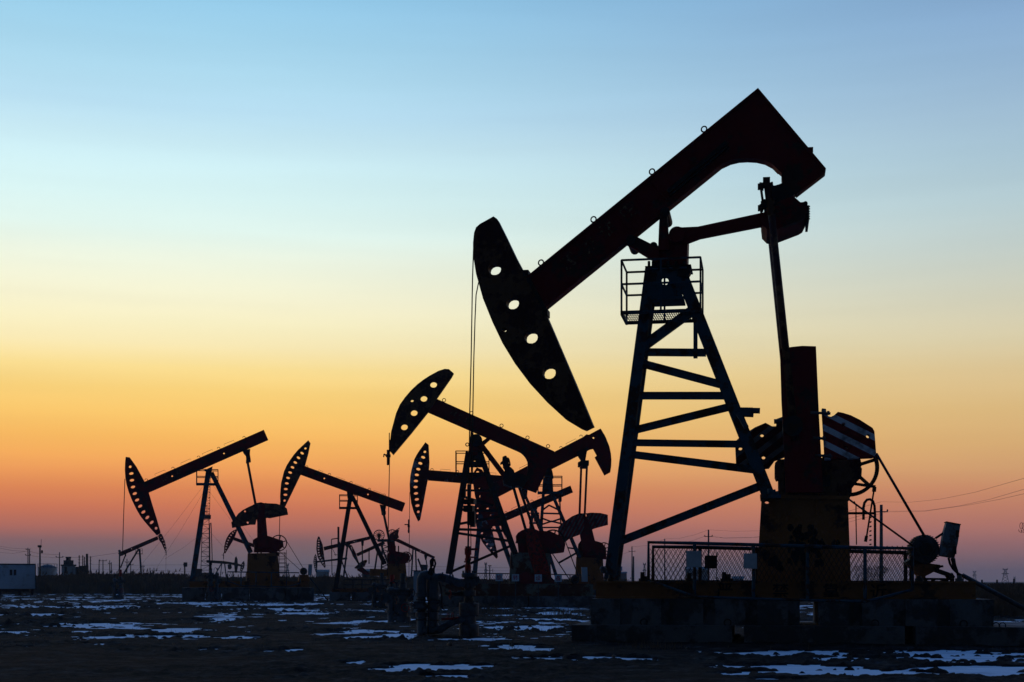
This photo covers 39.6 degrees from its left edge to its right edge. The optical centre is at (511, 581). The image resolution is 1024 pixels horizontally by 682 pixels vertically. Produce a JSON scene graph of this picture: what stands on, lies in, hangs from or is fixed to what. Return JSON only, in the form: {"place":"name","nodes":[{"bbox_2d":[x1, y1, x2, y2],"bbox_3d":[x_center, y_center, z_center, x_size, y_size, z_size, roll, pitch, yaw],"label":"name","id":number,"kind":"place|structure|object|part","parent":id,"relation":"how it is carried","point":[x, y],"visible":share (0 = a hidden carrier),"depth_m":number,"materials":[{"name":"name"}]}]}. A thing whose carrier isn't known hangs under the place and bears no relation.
{"place":"outdoors","nodes":[
{"label":"outdoors","id":0,"kind":"place"},
{"bbox_2d":[285,563,500,567],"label":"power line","id":1,"kind":"object","parent":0,"point":[428,566],"visible":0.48,"depth_m":419.98,"materials":[{"name":"metal"}]},
{"bbox_2d":[0,582,1023,681],"bbox_3d":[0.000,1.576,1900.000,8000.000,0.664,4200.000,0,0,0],"label":"ground","id":2,"kind":"structure","parent":0,"point":[57,653],"depth_m":29.70,"materials":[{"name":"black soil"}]},
{"bbox_2d":[0,564,35,595],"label":"portable cabin","id":3,"kind":"object","parent":2,"relation":"on","point":[19,578],"visible":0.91,"depth_m":150.02,"materials":[{"name":"metal"}]},
{"bbox_2d":[25,549,30,563],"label":"utility pole","id":4,"kind":"object","parent":2,"relation":"on","point":[28,557],"visible":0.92,"depth_m":300.01,"materials":[{"name":"grey metal"}]},
{"bbox_2d":[38,539,42,574],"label":"utility pole","id":5,"kind":"object","parent":2,"relation":"on","point":[40,550],"visible":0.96,"depth_m":239.91,"materials":[{"name":"grey metal"}]},
{"bbox_2d":[37,564,57,575],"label":"storage tank","id":6,"kind":"object","parent":2,"relation":"on","point":[50,569],"visible":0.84,"depth_m":360.50,"materials":[{"name":"metal"}]},
{"bbox_2d":[56,552,62,574],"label":"utility pole","id":7,"kind":"object","parent":2,"relation":"on","point":[59,557],"visible":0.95,"depth_m":299.90,"materials":[{"name":"grey metal"}]},
{"bbox_2d":[61,557,75,575],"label":"process building","id":8,"kind":"structure","parent":2,"relation":"on","point":[68,565],"depth_m":340.17,"materials":[{"name":"grey metal"}]},
{"bbox_2d":[75,565,85,575],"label":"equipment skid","id":9,"kind":"object","parent":2,"relation":"on","point":[76,570],"visible":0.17,"depth_m":329.90,"materials":[{"name":"metal"}]},
{"bbox_2d":[86,554,87,572],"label":"mast","id":10,"kind":"object","parent":2,"relation":"on","point":[86,563],"visible":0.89,"depth_m":324.79,"materials":[{"name":"metal"}]},
{"bbox_2d":[110,570,125,598],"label":"wellhead","id":11,"kind":"object","parent":2,"relation":"on","point":[120,581],"visible":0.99,"depth_m":117.80,"materials":[{"name":"grey metal"}]},
{"bbox_2d":[118,534,166,572],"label":"pumpjack","id":12,"kind":"object","parent":2,"relation":"on","point":[142,544],"visible":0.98,"depth_m":269.62,"materials":[{"name":"red paint"}]},
{"bbox_2d":[137,486,255,576],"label":"workover rig","id":13,"kind":"object","parent":2,"relation":"on","point":[199,571],"visible":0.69,"depth_m":329.22,"materials":[{"name":"grey metal"}]},
{"bbox_2d":[206,561,221,600],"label":"wellhead","id":14,"kind":"object","parent":2,"relation":"on","point":[210,590],"visible":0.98,"depth_m":105.91,"materials":[{"name":"grey metal"}]},
{"bbox_2d":[206,557,244,575],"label":"pumpjack","id":15,"kind":"object","parent":2,"relation":"on","point":[235,564],"visible":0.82,"depth_m":379.85,"materials":[{"name":"metal"}]},
{"bbox_2d":[182,588,313,600],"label":"foundation","id":16,"kind":"object","parent":2,"relation":"on","point":[256,594],"visible":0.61,"depth_m":107.77,"materials":[{"name":"concrete"}]},
{"bbox_2d":[122,430,311,586],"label":"pumpjack","id":17,"kind":"object","parent":16,"relation":"on","point":[263,570],"visible":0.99,"depth_m":108.38,"materials":[{"name":"red paint"}]},
{"bbox_2d":[223,529,279,561],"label":"pumpjack","id":18,"kind":"object","parent":2,"relation":"on","point":[231,539],"visible":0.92,"depth_m":229.07,"materials":[{"name":"red paint"}]},
{"bbox_2d":[310,577,328,600],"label":"support pole","id":19,"kind":"object","parent":2,"relation":"on","point":[319,589],"visible":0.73,"depth_m":107.96,"materials":[{"name":"metal"}]},
{"bbox_2d":[316,570,329,576],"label":"shed","id":20,"kind":"structure","parent":2,"relation":"on","point":[322,572],"depth_m":520.11,"materials":[{"name":"metal"}]},
{"bbox_2d":[313,554,346,576],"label":"pumpjack","id":21,"kind":"object","parent":2,"relation":"on","point":[315,561],"visible":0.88,"depth_m":299.27,"materials":[{"name":"metal"}]},
{"bbox_2d":[331,527,339,567],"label":"flare stack","id":22,"kind":"object","parent":2,"relation":"on","point":[338,546],"visible":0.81,"depth_m":189.84,"materials":[{"name":"metal"}]},
{"bbox_2d":[316,536,369,576],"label":"pumpjack","id":23,"kind":"object","parent":2,"relation":"on","point":[360,566],"visible":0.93,"depth_m":204.43,"materials":[{"name":"red paint"}]},
{"bbox_2d":[350,542,386,576],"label":"pumpjack","id":24,"kind":"object","parent":2,"relation":"on","point":[369,549],"visible":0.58,"depth_m":221.50,"materials":[{"name":"red paint"}]},
{"bbox_2d":[329,592,412,600],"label":"foundation","id":25,"kind":"object","parent":2,"relation":"on","point":[339,596],"visible":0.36,"depth_m":108.16,"materials":[{"name":"concrete"}]},
{"bbox_2d":[279,440,412,591],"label":"pumpjack","id":26,"kind":"object","parent":25,"relation":"on","point":[397,561],"visible":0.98,"depth_m":109.45,"materials":[{"name":"paint"}]},
{"bbox_2d":[367,573,388,607],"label":"wellhead","id":27,"kind":"object","parent":2,"relation":"on","point":[373,592],"visible":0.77,"depth_m":79.84,"materials":[{"name":"grey metal"}]},
{"bbox_2d":[373,529,396,568],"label":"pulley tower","id":28,"kind":"structure","parent":2,"relation":"on","point":[381,539],"depth_m":214.14,"materials":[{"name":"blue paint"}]},
{"bbox_2d":[381,573,414,621],"bbox_3d":[-4.167,0.629,51.920,1.251,1.842,0.731,0,0,-4],"label":"wellhead","id":29,"kind":"object","parent":2,"relation":"on","point":[401,608],"visible":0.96,"depth_m":51.84,"materials":[{"name":"grey metal"}]},
{"bbox_2d":[387,528,434,577],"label":"pumpjack","id":30,"kind":"object","parent":2,"relation":"on","point":[394,537],"visible":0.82,"depth_m":194.68,"materials":[{"name":"red paint"}]},
{"bbox_2d":[413,570,424,614],"bbox_3d":[-4.054,0.562,62.000,0.558,2.076,0.500,0,0,-4],"label":"switch cabinet","id":31,"kind":"object","parent":2,"relation":"on","point":[416,573],"visible":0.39,"depth_m":61.78,"materials":[{"name":"metal"}]},
{"bbox_3d":[-4.041,0.447,61.791,0.419,1.666,0.012,0,0,-4],"label":"door","id":32,"kind":"part","parent":31,"relation":"part of","materials":[{"name":"grey metal"}]},
{"bbox_2d":[411,546,479,636],"bbox_3d":[-1.785,0.287,37.968,1.833,2.445,0.560,0,0,-2],"label":"wellhead","id":33,"kind":"object","parent":2,"relation":"on","point":[468,609],"visible":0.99,"depth_m":37.85,"materials":[{"name":"red paint"}]},
{"bbox_2d":[404,442,539,572],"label":"pumpjack","id":34,"kind":"object","parent":2,"relation":"on","point":[425,476],"visible":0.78,"depth_m":103.75,"materials":[{"name":"red paint"}]},
{"bbox_2d":[484,562,486,578],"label":"pylon","id":35,"kind":"object","parent":2,"relation":"on","point":[485,575],"visible":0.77,"depth_m":1099.74,"materials":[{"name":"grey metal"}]},
{"bbox_2d":[495,574,502,580],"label":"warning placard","id":36,"kind":"object","parent":2,"relation":"on","point":[498,577],"visible":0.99,"depth_m":79.99,"materials":[{"name":"white metal"}]},
{"bbox_2d":[0,594,1023,677],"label":"snow","id":37,"kind":"structure","parent":2,"relation":"on","point":[945,655],"depth_m":30.41,"materials":[{"name":"white snow"}]},
{"bbox_2d":[2,568,1023,616],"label":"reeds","id":38,"kind":"object","parent":2,"relation":"on","point":[89,582],"visible":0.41,"depth_m":168.39,"materials":[{"name":"black plant"}]},
{"bbox_2d":[512,574,518,606],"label":"warning placard","id":39,"kind":"object","parent":2,"relation":"on","point":[515,577],"visible":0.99,"depth_m":79.99,"materials":[{"name":"white metal"}]},
{"bbox_2d":[438,596,595,606],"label":"foundation","id":40,"kind":"object","parent":2,"relation":"on","point":[532,601],"visible":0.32,"depth_m":82.13,"materials":[{"name":"concrete"}]},
{"bbox_2d":[383,369,592,595],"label":"pumpjack","id":41,"kind":"object","parent":40,"relation":"on","point":[529,558],"visible":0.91,"depth_m":83.42,"materials":[{"name":"paint"}]},
{"bbox_2d":[475,486,572,583],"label":"pumpjack","id":42,"kind":"object","parent":2,"relation":"on","point":[535,505],"visible":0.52,"depth_m":117.84,"materials":[{"name":"red paint"}]},
{"bbox_2d":[535,574,541,607],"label":"warning placard","id":43,"kind":"object","parent":2,"relation":"on","point":[538,578],"visible":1,"depth_m":79.99,"materials":[{"name":"white metal"}]},
{"bbox_2d":[473,429,610,589],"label":"pumpjack","id":44,"kind":"object","parent":2,"relation":"on","point":[590,553],"visible":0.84,"depth_m":96.45,"materials":[{"name":"red paint"}]},
{"bbox_2d":[555,575,561,607],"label":"warning placard","id":45,"kind":"object","parent":2,"relation":"on","point":[558,578],"visible":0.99,"depth_m":79.99,"materials":[{"name":"white metal"}]},
{"bbox_2d":[621,572,626,580],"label":"shed","id":46,"kind":"structure","parent":2,"relation":"on","point":[623,575],"depth_m":699.98,"materials":[{"name":"grey metal"}]},
{"bbox_2d":[629,549,634,580],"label":"utility pole","id":47,"kind":"object","parent":2,"relation":"on","point":[631,551],"visible":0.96,"depth_m":399.94,"materials":[{"name":"grey metal"}]},
{"bbox_2d":[571,621,734,642],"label":"foundation slab","id":48,"kind":"structure","parent":2,"relation":"on","point":[585,631],"depth_m":33.64,"materials":[{"name":"concrete"}]},
{"bbox_2d":[590,598,799,624],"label":"foundation block","id":49,"kind":"structure","parent":48,"relation":"on","point":[682,612],"depth_m":33.91,"materials":[{"name":"concrete"}]},
{"bbox_2d":[461,88,975,602],"bbox_3d":[4.869,-5.844,35.527,12.514,12.710,3.626,0,0,10],"label":"pumpjack","id":50,"kind":"object","parent":49,"relation":"on","point":[803,550],"visible":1,"depth_m":35.08,"materials":[{"name":"paint"}]},
{"bbox_2d":[962,573,1023,610],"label":"conduit pipe","id":51,"kind":"object","parent":50,"relation":"attached to","point":[997,594],"visible":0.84,"depth_m":33.41,"materials":[{"name":"grey metal"}]},
{"bbox_2d":[685,567,707,579],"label":"shed","id":52,"kind":"structure","parent":2,"relation":"on","point":[687,569],"depth_m":420.15,"materials":[{"name":"metal"}]},
{"bbox_2d":[704,530,712,579],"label":"utility pole","id":53,"kind":"object","parent":2,"relation":"on","point":[708,536],"visible":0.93,"depth_m":254.86,"materials":[{"name":"grey metal"}]},
{"bbox_2d":[732,576,743,579],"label":"shed","id":54,"kind":"structure","parent":2,"relation":"on","point":[738,577],"depth_m":450.87,"materials":[{"name":"metal"}]},
{"bbox_2d":[744,621,904,643],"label":"foundation slab","id":55,"kind":"structure","parent":2,"relation":"on","point":[806,631],"depth_m":32.95,"materials":[{"name":"concrete"}]},
{"bbox_2d":[813,598,993,626],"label":"foundation block","id":56,"kind":"structure","parent":55,"relation":"on","point":[933,612],"depth_m":33.08,"materials":[{"name":"concrete"}]},
{"bbox_2d":[858,572,881,579],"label":"bare shrub","id":57,"kind":"object","parent":2,"relation":"on","point":[870,576],"visible":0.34,"depth_m":151.68,"materials":[{"name":"brown plant"}]},
{"bbox_2d":[868,564,886,580],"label":"bare shrub","id":58,"kind":"object","parent":2,"relation":"on","point":[879,570],"visible":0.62,"depth_m":150.03,"materials":[{"name":"brown plant"}]},
{"bbox_2d":[876,505,887,579],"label":"utility pole","id":59,"kind":"object","parent":2,"relation":"on","point":[881,511],"visible":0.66,"depth_m":164.85,"materials":[{"name":"grey metal"}]},
{"bbox_2d":[912,494,1020,511],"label":"power line","id":60,"kind":"object","parent":59,"relation":"attached to","point":[964,505],"visible":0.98,"depth_m":131.17,"materials":[{"name":"metal"}]},
{"bbox_2d":[904,622,1023,645],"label":"foundation slab","id":61,"kind":"structure","parent":2,"relation":"on","point":[1004,634],"depth_m":32.42,"materials":[{"name":"concrete"}]},
{"bbox_2d":[1001,568,1008,582],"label":"pylon","id":62,"kind":"object","parent":2,"relation":"on","point":[1004,573],"visible":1,"depth_m":1499.79,"materials":[{"name":"grey metal"}]},
{"bbox_2d":[0,0,1023,581],"label":"sky","id":63,"kind":"structure","parent":0,"point":[222,222],"materials":[{"name":"blue"}]},
{"bbox_2d":[851,565,879,580],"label":"bare shrub","id":64,"kind":"object","parent":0,"point":[862,572],"visible":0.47,"depth_m":149.49,"materials":[{"name":"brown plant"}]}
]}

